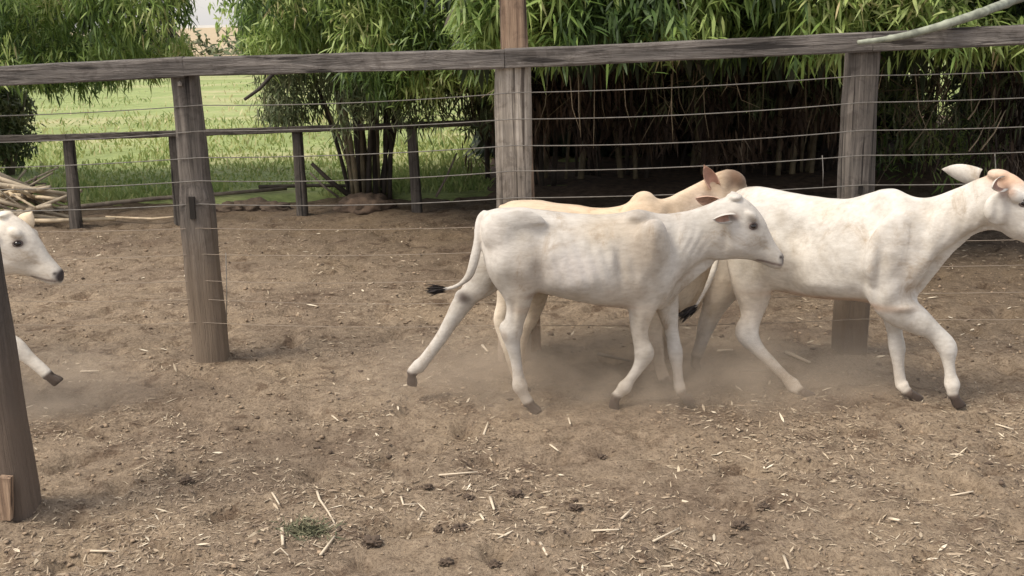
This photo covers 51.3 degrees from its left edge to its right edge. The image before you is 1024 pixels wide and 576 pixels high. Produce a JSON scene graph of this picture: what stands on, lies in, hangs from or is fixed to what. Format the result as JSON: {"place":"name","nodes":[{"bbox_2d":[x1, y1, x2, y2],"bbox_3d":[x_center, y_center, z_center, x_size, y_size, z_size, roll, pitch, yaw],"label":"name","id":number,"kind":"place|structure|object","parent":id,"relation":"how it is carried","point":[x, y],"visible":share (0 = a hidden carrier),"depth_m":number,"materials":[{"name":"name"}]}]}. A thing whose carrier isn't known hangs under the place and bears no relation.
{"place":"outdoors","nodes":[
{"label":"outdoors","id":0,"kind":"place"},
{"bbox_2d":[181,25,236,27],"bbox_3d":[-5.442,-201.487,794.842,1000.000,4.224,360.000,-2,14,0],"label":"hills","id":1,"kind":"structure","parent":0,"point":[205,26],"depth_m":636.06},
{"bbox_2d":[61,0,427,26],"label":"sky","id":2,"kind":"structure","parent":0,"point":[204,18],"materials":[{"name":"white"}]},
{"bbox_2d":[243,75,273,100],"bbox_3d":[-1.921,-1.533,8.110,0.255,0.207,0.030,-8,16,-24],"label":"branch","id":3,"kind":"object","parent":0,"point":[263,84],"visible":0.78,"depth_m":8.11,"materials":[{"name":"wood"}]},
{"bbox_2d":[0,27,966,208],"bbox_3d":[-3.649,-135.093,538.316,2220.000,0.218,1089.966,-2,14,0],"label":"field","id":4,"kind":"structure","parent":0,"point":[160,96],"depth_m":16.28,"materials":[{"name":"plant"}]},
{"bbox_2d":[0,86,46,174],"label":"shrub","id":5,"kind":"object","parent":4,"relation":"on","point":[10,104],"visible":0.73,"depth_m":12.42,"materials":[{"name":"green plant"}]},
{"bbox_2d":[0,0,205,108],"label":"bamboo clump","id":6,"kind":"object","parent":4,"relation":"on","point":[36,31],"visible":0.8,"depth_m":9.80,"materials":[{"name":"green plant"}]},
{"bbox_2d":[59,25,247,60],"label":"scrub","id":7,"kind":"object","parent":4,"relation":"on","point":[210,50],"visible":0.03,"depth_m":59.19,"materials":[{"name":"green plant"}]},
{"bbox_2d":[208,0,246,52],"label":"tree","id":8,"kind":"object","parent":4,"relation":"on","point":[223,11],"visible":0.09,"depth_m":38.31,"materials":[{"name":"plant"}]},
{"bbox_2d":[258,184,345,188],"bbox_3d":[-1.980,-1.027,10.737,1.163,0.040,0.106,0,14,8],"label":"log","id":9,"kind":"object","parent":4,"relation":"on","point":[290,185],"visible":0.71,"depth_m":10.76,"materials":[{"name":"wood"}]},
{"bbox_2d":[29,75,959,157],"bbox_3d":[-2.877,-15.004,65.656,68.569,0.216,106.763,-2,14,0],"label":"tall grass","id":10,"kind":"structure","parent":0,"point":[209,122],"depth_m":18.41,"materials":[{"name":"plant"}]},
{"bbox_2d":[0,186,1023,575],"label":"ground","id":11,"kind":"structure","parent":0,"point":[582,438],"depth_m":4.62,"materials":[{"name":"soil"}]},
{"bbox_2d":[0,204,13,209],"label":"cut pole","id":12,"kind":"object","parent":11,"relation":"on","point":[4,207],"depth_m":9.68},
{"bbox_2d":[0,172,52,203],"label":"cut pole","id":13,"kind":"object","parent":12,"relation":"on","point":[40,179],"visible":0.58,"depth_m":9.86,"materials":[{"name":"brown wood"}]},
{"bbox_2d":[0,247,41,522],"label":"wooden post","id":14,"kind":"object","parent":11,"relation":"on","point":[20,497],"visible":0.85,"depth_m":3.73,"materials":[{"name":"brown wood"}]},
{"bbox_2d":[0,211,63,385],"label":"calf","id":15,"kind":"object","parent":11,"relation":"on","point":[24,251],"visible":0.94,"depth_m":4.68},
{"bbox_2d":[4,209,60,217],"bbox_3d":[-4.251,-0.647,9.551,0.545,0.158,0.038,-5,15,-13],"label":"cut pole","id":16,"kind":"object","parent":11,"relation":"on","point":[35,215],"visible":0.5,"depth_m":9.54,"materials":[{"name":"brown wood"}]},
{"bbox_2d":[17,204,51,211],"bbox_3d":[-4.251,-0.706,9.481,0.624,0.144,0.036,10,18,38],"label":"cut pole","id":17,"kind":"object","parent":16,"relation":"on","point":[42,206],"visible":0.71,"depth_m":9.38,"materials":[{"name":"brown wood"}]},
{"bbox_2d":[0,190,19,204],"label":"cut pole","id":18,"kind":"object","parent":17,"relation":"on","point":[7,196],"visible":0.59,"depth_m":9.63,"materials":[{"name":"brown wood"}]},
{"bbox_2d":[0,199,26,209],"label":"cut pole","id":19,"kind":"object","parent":17,"relation":"on","point":[12,204],"visible":0.96,"depth_m":9.52,"materials":[{"name":"brown wood"}]},
{"bbox_2d":[8,191,35,208],"bbox_3d":[-4.363,-0.784,9.506,0.388,0.131,0.024,8,17,34],"label":"cut pole","id":20,"kind":"object","parent":17,"relation":"on","point":[21,199],"visible":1,"depth_m":9.49,"materials":[{"name":"brown wood"}]},
{"bbox_2d":[1,187,66,205],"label":"cut pole","id":21,"kind":"object","parent":11,"relation":"on","point":[56,203],"visible":0.09,"depth_m":10.03,"materials":[{"name":"brown wood"}]},
{"bbox_2d":[0,198,68,217],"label":"cut pole","id":22,"kind":"object","parent":11,"relation":"on","point":[57,214],"visible":0.27,"depth_m":9.75,"materials":[{"name":"brown wood"}]},
{"bbox_2d":[1,196,44,214],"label":"cut pole","id":23,"kind":"object","parent":22,"relation":"on","point":[4,197],"visible":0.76,"depth_m":9.80,"materials":[{"name":"brown wood"}]},
{"bbox_2d":[15,189,82,216],"bbox_3d":[-4.228,-0.713,9.494,0.840,0.316,0.035,-2,14,-1],"label":"cut pole","id":24,"kind":"object","parent":11,"relation":"on","point":[55,200],"visible":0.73,"depth_m":9.47,"materials":[{"name":"brown wood"}]},
{"bbox_2d":[35,217,115,222],"bbox_3d":[-4.008,-0.603,9.481,0.965,0.044,0.066,-1,14,2],"label":"log","id":25,"kind":"object","parent":11,"relation":"on","point":[48,220],"visible":0.59,"depth_m":9.46,"materials":[{"name":"brown wood"}]},
{"bbox_2d":[80,370,99,371],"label":"wood chip","id":26,"kind":"object","parent":11,"relation":"on","point":[89,370],"visible":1,"depth_m":5.41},
{"bbox_2d":[90,549,115,551],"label":"wood chip","id":27,"kind":"object","parent":11,"relation":"on","point":[91,550],"visible":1,"depth_m":3.58,"materials":[{"name":"wood"}]},
{"bbox_2d":[105,216,173,219],"bbox_3d":[-3.265,-0.630,9.550,0.812,0.024,0.161,-1,14,2],"label":"log","id":28,"kind":"object","parent":11,"relation":"on","point":[142,218],"visible":0.67,"depth_m":9.52,"materials":[{"name":"brown wood"}]},
{"bbox_2d":[33,187,286,213],"bbox_3d":[-3.378,-0.860,10.293,2.410,0.048,0.181,-8,16,-25],"label":"bamboo pole","id":29,"kind":"object","parent":11,"relation":"on","point":[118,202],"visible":0.74,"depth_m":10.27,"materials":[{"name":"wood"}]},
{"bbox_2d":[177,475,194,483],"bbox_3d":[-1.242,0.727,4.058,0.064,0.024,0.048,-8,16,-25],"label":"dung clod","id":30,"kind":"object","parent":11,"relation":"on","point":[184,480],"visible":1,"depth_m":4.05,"materials":[{"name":"soil"}]},
{"bbox_2d":[216,201,242,212],"bbox_3d":[-2.652,-0.773,10.086,0.420,0.116,0.292,-2,14,0],"label":"soil mound","id":31,"kind":"object","parent":11,"relation":"on","point":[224,208],"visible":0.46,"depth_m":9.99,"materials":[{"name":"soil"}]},
{"bbox_2d":[231,197,269,211],"bbox_3d":[-2.456,-0.786,10.100,0.523,0.140,0.351,-2,14,0],"label":"soil mound","id":32,"kind":"object","parent":11,"relation":"on","point":[256,201],"visible":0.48,"depth_m":10.00,"materials":[{"name":"soil"}]},
{"bbox_2d":[258,201,290,211],"bbox_3d":[-2.234,-0.766,10.028,0.369,0.109,0.248,-2,14,0],"label":"soil mound","id":33,"kind":"object","parent":11,"relation":"on","point":[274,208],"visible":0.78,"depth_m":9.96,"materials":[{"name":"soil"}]},
{"bbox_2d":[271,492,279,504],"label":"wood chip","id":34,"kind":"object","parent":11,"relation":"on","point":[273,494],"visible":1,"depth_m":3.88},
{"bbox_2d":[280,527,283,545],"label":"wood chip","id":35,"kind":"object","parent":11,"relation":"on","point":[282,537],"visible":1,"depth_m":3.59,"materials":[{"name":"wood"}]},
{"bbox_2d":[258,509,350,543],"bbox_3d":[-0.701,0.818,3.675,0.344,0.088,0.259,-2,14,0],"label":"weed tuft","id":36,"kind":"object","parent":11,"relation":"on","point":[309,529],"visible":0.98,"depth_m":3.66,"materials":[{"name":"green plant"}]},
{"bbox_2d":[310,172,338,197],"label":"branch","id":37,"kind":"object","parent":11,"relation":"on","point":[329,190],"visible":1,"depth_m":10.13,"materials":[{"name":"wood"}]},
{"bbox_2d":[316,490,334,522],"bbox_3d":[-0.677,0.785,3.841,0.020,0.027,0.260,-7,15,-22],"label":"wood chip","id":38,"kind":"object","parent":11,"relation":"on","point":[321,502],"visible":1,"depth_m":3.84,"materials":[{"name":"wood"}]},
{"bbox_2d":[319,536,334,555],"bbox_3d":[-0.614,0.858,3.553,0.011,0.006,0.130,2,15,12],"label":"wood chip","id":39,"kind":"object","parent":11,"relation":"on","point":[325,547],"visible":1,"depth_m":3.54,"materials":[{"name":"wood"}]},
{"bbox_2d":[310,162,349,195],"bbox_3d":[-1.709,-1.022,10.048,0.358,0.341,0.053,-2,14,0],"label":"branch","id":40,"kind":"object","parent":11,"relation":"on","point":[342,190],"visible":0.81,"depth_m":10.04,"materials":[{"name":"wood"}]},
{"bbox_2d":[333,192,396,214],"bbox_3d":[-1.373,-0.794,9.892,0.561,0.184,0.425,4,15,22],"label":"root mass","id":41,"kind":"object","parent":11,"relation":"on","point":[363,198],"visible":0.86,"depth_m":9.77,"materials":[{"name":"soil"}]},
{"bbox_2d":[361,535,382,548],"bbox_3d":[-0.470,0.847,3.575,0.076,0.031,0.068,-5,15,-12],"label":"dung clod","id":42,"kind":"object","parent":11,"relation":"on","point":[368,541],"visible":1,"depth_m":3.57,"materials":[{"name":"soil"}]},
{"bbox_2d":[227,0,535,198],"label":"bamboo clump","id":43,"kind":"object","parent":11,"relation":"on","point":[274,27],"visible":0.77,"depth_m":9.11,"materials":[{"name":"green plant"}]},
{"bbox_2d":[400,496,419,504],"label":"wood chip","id":44,"kind":"object","parent":11,"relation":"on","point":[401,497],"visible":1,"depth_m":3.84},
{"bbox_2d":[406,511,422,538],"bbox_3d":[-0.339,0.832,3.736,0.013,0.072,0.094,8,17,33],"label":"wood chip","id":45,"kind":"object","parent":11,"relation":"on","point":[410,534],"visible":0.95,"depth_m":3.75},
{"bbox_2d":[423,483,433,488],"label":"dung clod","id":46,"kind":"object","parent":11,"relation":"on","point":[429,485],"visible":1,"depth_m":3.95,"materials":[{"name":"soil"}]},
{"bbox_2d":[432,525,444,532],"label":"dung clod","id":47,"kind":"object","parent":11,"relation":"on","point":[438,528],"visible":1,"depth_m":3.63,"materials":[{"name":"soil"}]},
{"bbox_2d":[437,557,453,565],"bbox_3d":[-0.213,0.876,3.425,0.058,0.021,0.049,-2,14,0],"label":"dung clod","id":48,"kind":"object","parent":11,"relation":"on","point":[447,561],"visible":1,"depth_m":3.42,"materials":[{"name":"soil"}]},
{"bbox_2d":[435,153,457,196],"bbox_3d":[-0.603,-1.035,9.790,0.242,0.397,0.023,-8,16,-25],"label":"branch","id":49,"kind":"object","parent":11,"relation":"on","point":[441,186],"visible":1,"depth_m":9.79,"materials":[{"name":"wood"}]},
{"bbox_2d":[439,471,477,475],"bbox_3d":[-0.207,0.712,4.092,0.150,0.014,0.011,-2,14,0],"label":"wood chip","id":50,"kind":"object","parent":11,"relation":"on","point":[457,473],"visible":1,"depth_m":4.09,"materials":[{"name":"wood"}]},
{"bbox_2d":[450,523,467,531],"bbox_3d":[-0.183,0.814,3.642,0.069,0.026,0.061,-2,14,0],"label":"dung clod","id":51,"kind":"object","parent":11,"relation":"on","point":[461,527],"visible":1,"depth_m":3.64,"materials":[{"name":"soil"}]},
{"bbox_2d":[463,493,474,499],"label":"dung clod","id":52,"kind":"object","parent":11,"relation":"on","point":[468,496],"visible":1,"depth_m":3.89,"materials":[{"name":"soil"}]},
{"bbox_2d":[489,496,494,509],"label":"wood chip","id":53,"kind":"object","parent":11,"relation":"on","point":[491,501],"visible":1,"depth_m":3.81,"materials":[{"name":"wood"}]},
{"bbox_2d":[485,559,503,567],"bbox_3d":[-0.057,0.875,3.395,0.058,0.020,0.040,2,15,13],"label":"dung clod","id":54,"kind":"object","parent":11,"relation":"on","point":[494,563],"visible":1,"depth_m":3.39,"materials":[{"name":"soil"}]},
{"bbox_2d":[4,226,1018,575],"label":"dung crumbs","id":55,"kind":"object","parent":11,"relation":"on","point":[662,530],"visible":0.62,"depth_m":4.38,"materials":[{"name":"soil"}]},
{"bbox_2d":[0,24,1023,362],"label":"corral fence","id":56,"kind":"object","parent":11,"relation":"on","point":[512,172],"visible":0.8,"depth_m":5.06,"materials":[{"name":"grey wood"}]},
{"bbox_2d":[857,0,1023,44],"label":"bamboo pole","id":57,"kind":"object","parent":56,"relation":"on","point":[978,13],"visible":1,"depth_m":4.79,"materials":[{"name":"wood"}]},
{"bbox_2d":[0,385,1023,575],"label":"foreground straw","id":58,"kind":"object","parent":11,"relation":"on","point":[588,548],"visible":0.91,"depth_m":3.83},
{"bbox_2d":[505,488,522,497],"bbox_3d":[0.009,0.750,3.908,0.062,0.023,0.054,-6,15,-17],"label":"dung clod","id":59,"kind":"object","parent":11,"relation":"on","point":[514,493],"visible":1,"depth_m":3.90,"materials":[{"name":"soil"}]},
{"bbox_2d":[499,0,540,351],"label":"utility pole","id":60,"kind":"object","parent":11,"relation":"on","point":[513,25],"visible":0.2,"depth_m":5.12,"materials":[{"name":"beige wood"}]},
{"bbox_2d":[539,541,547,555],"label":"wood chip","id":61,"kind":"object","parent":11,"relation":"on","point":[543,548],"visible":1,"depth_m":3.46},
{"bbox_2d":[568,504,583,510],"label":"dung clod","id":62,"kind":"object","parent":11,"relation":"on","point":[574,507],"visible":1,"depth_m":3.77,"materials":[{"name":"soil"}]},
{"bbox_2d":[407,191,783,414],"bbox_3d":[0.349,0.074,4.685,1.667,0.954,0.378,-2,14,0],"label":"calf","id":63,"kind":"object","parent":11,"relation":"on","point":[642,267],"visible":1,"depth_m":4.54},
{"bbox_2d":[591,529,618,531],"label":"wood chip","id":64,"kind":"object","parent":11,"relation":"on","point":[594,530],"visible":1,"depth_m":3.58,"materials":[{"name":"wood"}]},
{"bbox_2d":[596,352,630,361],"bbox_3d":[0.516,0.352,5.407,0.027,0.024,0.218,-14,19,-40],"label":"wood chip","id":65,"kind":"object","parent":11,"relation":"on","point":[611,356],"visible":1,"depth_m":5.40,"materials":[{"name":"wood"}]},
{"bbox_2d":[493,165,746,391],"bbox_3d":[0.543,-0.011,5.047,1.286,1.121,0.429,-2,14,0],"label":"calf","id":66,"kind":"object","parent":11,"relation":"on","point":[712,186],"visible":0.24,"depth_m":4.97},
{"bbox_2d":[620,508,631,519],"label":"wood chip","id":67,"kind":"object","parent":11,"relation":"on","point":[624,515],"visible":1,"depth_m":3.69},
{"bbox_2d":[652,528,679,541],"bbox_3d":[0.513,0.820,3.545,0.132,0.006,0.010,-13,18,-39],"label":"wood chip","id":68,"kind":"object","parent":11,"relation":"on","point":[662,536],"visible":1,"depth_m":3.53,"materials":[{"name":"wood"}]},
{"bbox_2d":[717,349,732,351],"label":"wood chip","id":69,"kind":"object","parent":11,"relation":"on","point":[719,350],"visible":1,"depth_m":5.45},
{"bbox_2d":[730,520,747,528],"bbox_3d":[0.764,0.793,3.590,0.054,0.022,0.048,6,16,27],"label":"dung clod","id":70,"kind":"object","parent":11,"relation":"on","point":[739,524],"visible":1,"depth_m":3.58,"materials":[{"name":"soil"}]},
{"bbox_2d":[755,502,770,510],"bbox_3d":[0.881,0.767,3.750,0.054,0.020,0.043,-9,16,-27],"label":"dung clod","id":71,"kind":"object","parent":11,"relation":"on","point":[762,506],"visible":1,"depth_m":3.75,"materials":[{"name":"soil"}]},
{"bbox_2d":[782,555,789,569],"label":"wood chip","id":72,"kind":"object","parent":11,"relation":"on","point":[785,561],"visible":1,"depth_m":3.38,"materials":[{"name":"wood"}]},
{"bbox_2d":[785,351,810,362],"bbox_3d":[1.409,0.342,5.256,0.027,0.023,0.216,-5,15,-15],"label":"wood chip","id":73,"kind":"object","parent":11,"relation":"on","point":[795,356],"visible":1,"depth_m":5.25,"materials":[{"name":"wood"}]},
{"bbox_2d":[678,164,1023,408],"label":"calf","id":74,"kind":"object","parent":11,"relation":"on","point":[885,253],"visible":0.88,"depth_m":4.58},
{"bbox_2d":[888,517,899,520],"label":"wood chip","id":75,"kind":"object","parent":11,"relation":"on","point":[892,519],"visible":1,"depth_m":3.59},
{"bbox_2d":[932,491,973,499],"bbox_3d":[1.569,0.738,3.799,0.139,0.042,0.011,1,14,10],"label":"wood chip","id":76,"kind":"object","parent":11,"relation":"on","point":[957,494],"visible":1,"depth_m":3.79,"materials":[{"name":"wood"}]},
{"bbox_2d":[995,423,1013,429],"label":"wood chip","id":77,"kind":"object","parent":11,"relation":"on","point":[1003,426],"visible":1,"depth_m":4.38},
{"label":"cut pole","id":78,"kind":"object","parent":11,"relation":"on","visible":0},
{"bbox_2d":[12,186,41,201],"bbox_3d":[-4.328,-0.839,9.524,0.030,0.192,0.334,3,15,17],"label":"cut pole","id":79,"kind":"object","parent":78,"relation":"on","point":[27,194],"visible":0.93,"depth_m":9.50,"materials":[{"name":"brown wood"}]},
{"bbox_2d":[21,194,38,205],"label":"cut pole","id":80,"kind":"object","parent":78,"relation":"on","point":[30,200],"visible":0.91,"depth_m":9.72,"materials":[{"name":"wood"}]},
{"bbox_2d":[10,193,57,199],"bbox_3d":[-4.299,-0.824,9.616,0.581,0.049,0.037,5,15,23],"label":"cut pole","id":81,"kind":"object","parent":80,"relation":"on","point":[41,197],"visible":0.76,"depth_m":9.58,"materials":[{"name":"brown wood"}]},
{"bbox_2d":[53,334,1011,575],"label":"yard","id":82,"kind":"structure","parent":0,"point":[73,568],"depth_m":4.21,"materials":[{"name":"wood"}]},
{"bbox_2d":[0,119,494,229],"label":"yard fence","id":83,"kind":"object","parent":82,"relation":"on","point":[73,194],"visible":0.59,"depth_m":9.40,"materials":[{"name":"wood"}]},
{"bbox_2d":[0,212,1023,575],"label":"straw litter","id":84,"kind":"object","parent":82,"relation":"on","point":[492,454],"visible":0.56,"depth_m":4.00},
{"bbox_2d":[0,224,1023,575],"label":"soil crumbs","id":85,"kind":"object","parent":82,"relation":"on","point":[700,534],"visible":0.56,"depth_m":4.39,"materials":[{"name":"soil"}]},
{"bbox_2d":[5,225,1023,575],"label":"dry leaves","id":86,"kind":"object","parent":82,"relation":"on","point":[491,459],"visible":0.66,"depth_m":4.07,"materials":[{"name":"plant"}]},
{"bbox_2d":[597,454,606,458],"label":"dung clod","id":87,"kind":"object","parent":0,"point":[601,456],"visible":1,"depth_m":4.22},
{"bbox_2d":[482,115,1023,201],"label":"grove floor","id":88,"kind":"structure","parent":0,"point":[656,182],"depth_m":10.84,"materials":[{"name":"brown soil"}]},
{"bbox_2d":[423,0,614,185],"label":"bamboo clump","id":89,"kind":"object","parent":88,"relation":"on","point":[474,24],"visible":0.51,"depth_m":7.93,"materials":[{"name":"green plant"}]},
{"bbox_2d":[462,75,615,159],"bbox_3d":[0.333,-3.373,12.858,2.340,4.633,1.910,-2,14,0],"label":"bamboo clump","id":90,"kind":"object","parent":88,"relation":"on","point":[563,149],"visible":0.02,"depth_m":12.82,"materials":[{"name":"green plant"}]},
{"bbox_2d":[528,0,774,178],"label":"bamboo clump","id":91,"kind":"object","parent":88,"relation":"on","point":[635,21],"visible":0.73,"depth_m":9.12,"materials":[{"name":"green plant"}]},
{"bbox_2d":[587,64,733,152],"bbox_3d":[1.798,-3.607,13.132,2.452,4.824,2.058,-2,14,0],"label":"bamboo clump","id":92,"kind":"object","parent":88,"relation":"on","point":[685,135],"visible":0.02,"depth_m":13.04,"materials":[{"name":"green plant"}]},
{"bbox_2d":[682,65,838,153],"bbox_3d":[2.793,-3.591,12.688,3.137,4.924,2.090,-2,14,0],"label":"bamboo clump","id":93,"kind":"object","parent":88,"relation":"on","point":[734,128],"visible":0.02,"depth_m":12.69,"materials":[{"name":"green plant"}]},
{"bbox_2d":[668,0,874,177],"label":"bamboo clump","id":94,"kind":"object","parent":88,"relation":"on","point":[760,18],"visible":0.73,"depth_m":9.20,"materials":[{"name":"green plant"}]},
{"bbox_2d":[820,60,942,141],"bbox_3d":[4.505,-3.898,13.702,3.517,4.995,2.104,-2,14,0],"label":"bamboo clump","id":95,"kind":"object","parent":88,"relation":"on","point":[887,123],"visible":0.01,"depth_m":13.69,"materials":[{"name":"green plant"}]},
{"bbox_2d":[796,0,1019,194],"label":"bamboo clump","id":96,"kind":"object","parent":88,"relation":"on","point":[892,15],"visible":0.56,"depth_m":9.09,"materials":[{"name":"green plant"}]},
{"bbox_2d":[946,68,1023,138],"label":"bamboo clump","id":97,"kind":"object","parent":88,"relation":"on","point":[951,87],"visible":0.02,"depth_m":13.33,"materials":[{"name":"green plant"}]},
{"bbox_2d":[960,0,1023,177],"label":"bamboo clump","id":98,"kind":"object","parent":88,"relation":"on","point":[1011,57],"visible":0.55,"depth_m":9.52,"materials":[{"name":"green plant"}]},
{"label":"cut pole","id":99,"kind":"object","parent":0,"visible":0},
{"bbox_2d":[17,169,26,179],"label":"cut pole","id":100,"kind":"object","parent":99,"relation":"on","point":[22,174],"visible":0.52,"depth_m":10.27,"materials":[{"name":"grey wood"}]},
{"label":"cut pole","id":101,"kind":"object","parent":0,"visible":0},
{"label":"cut pole","id":102,"kind":"object","parent":101,"relation":"on","visible":0},
{"bbox_2d":[21,185,51,193],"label":"cut pole","id":103,"kind":"object","parent":102,"relation":"on","point":[39,190],"visible":0.59,"depth_m":9.54,"materials":[{"name":"brown wood"}]},
{"bbox_2d":[0,182,66,195],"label":"cut pole","id":104,"kind":"object","parent":103,"relation":"on","point":[49,191],"visible":0.58,"depth_m":9.57,"materials":[{"name":"brown wood"}]},
{"bbox_2d":[0,177,66,202],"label":"cut pole","id":105,"kind":"object","parent":103,"relation":"on","point":[4,180],"visible":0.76,"depth_m":9.61,"materials":[{"name":"brown wood"}]},
{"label":"cut pole","id":106,"kind":"object","parent":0,"visible":0},
{"bbox_2d":[0,175,64,202],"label":"cut pole","id":107,"kind":"object","parent":106,"relation":"on","point":[19,182],"visible":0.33,"depth_m":9.89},
{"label":"cut pole","id":108,"kind":"object","parent":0,"visible":0},
{"bbox_2d":[24,167,58,182],"bbox_3d":[-4.609,-1.041,10.242,0.550,0.240,0.019,-1,14,1],"label":"cut pole","id":109,"kind":"object","parent":108,"relation":"on","point":[38,176],"visible":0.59,"depth_m":10.22,"materials":[{"name":"brown wood"}]},
{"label":"cut pole","id":110,"kind":"object","parent":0,"visible":0},
{"bbox_2d":[0,172,32,186],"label":"cut pole","id":111,"kind":"object","parent":110,"relation":"on","point":[5,175],"visible":0.32,"depth_m":10.10,"materials":[{"name":"brown wood"}]},
{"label":"cut pole","id":112,"kind":"object","parent":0,"visible":0},
{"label":"cut pole","id":113,"kind":"object","parent":112,"relation":"on","visible":0},
{"bbox_2d":[0,190,16,196],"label":"cut pole","id":114,"kind":"object","parent":113,"relation":"on","point":[7,193],"visible":0.46,"depth_m":9.72,"materials":[{"name":"brown wood"}]}
]}

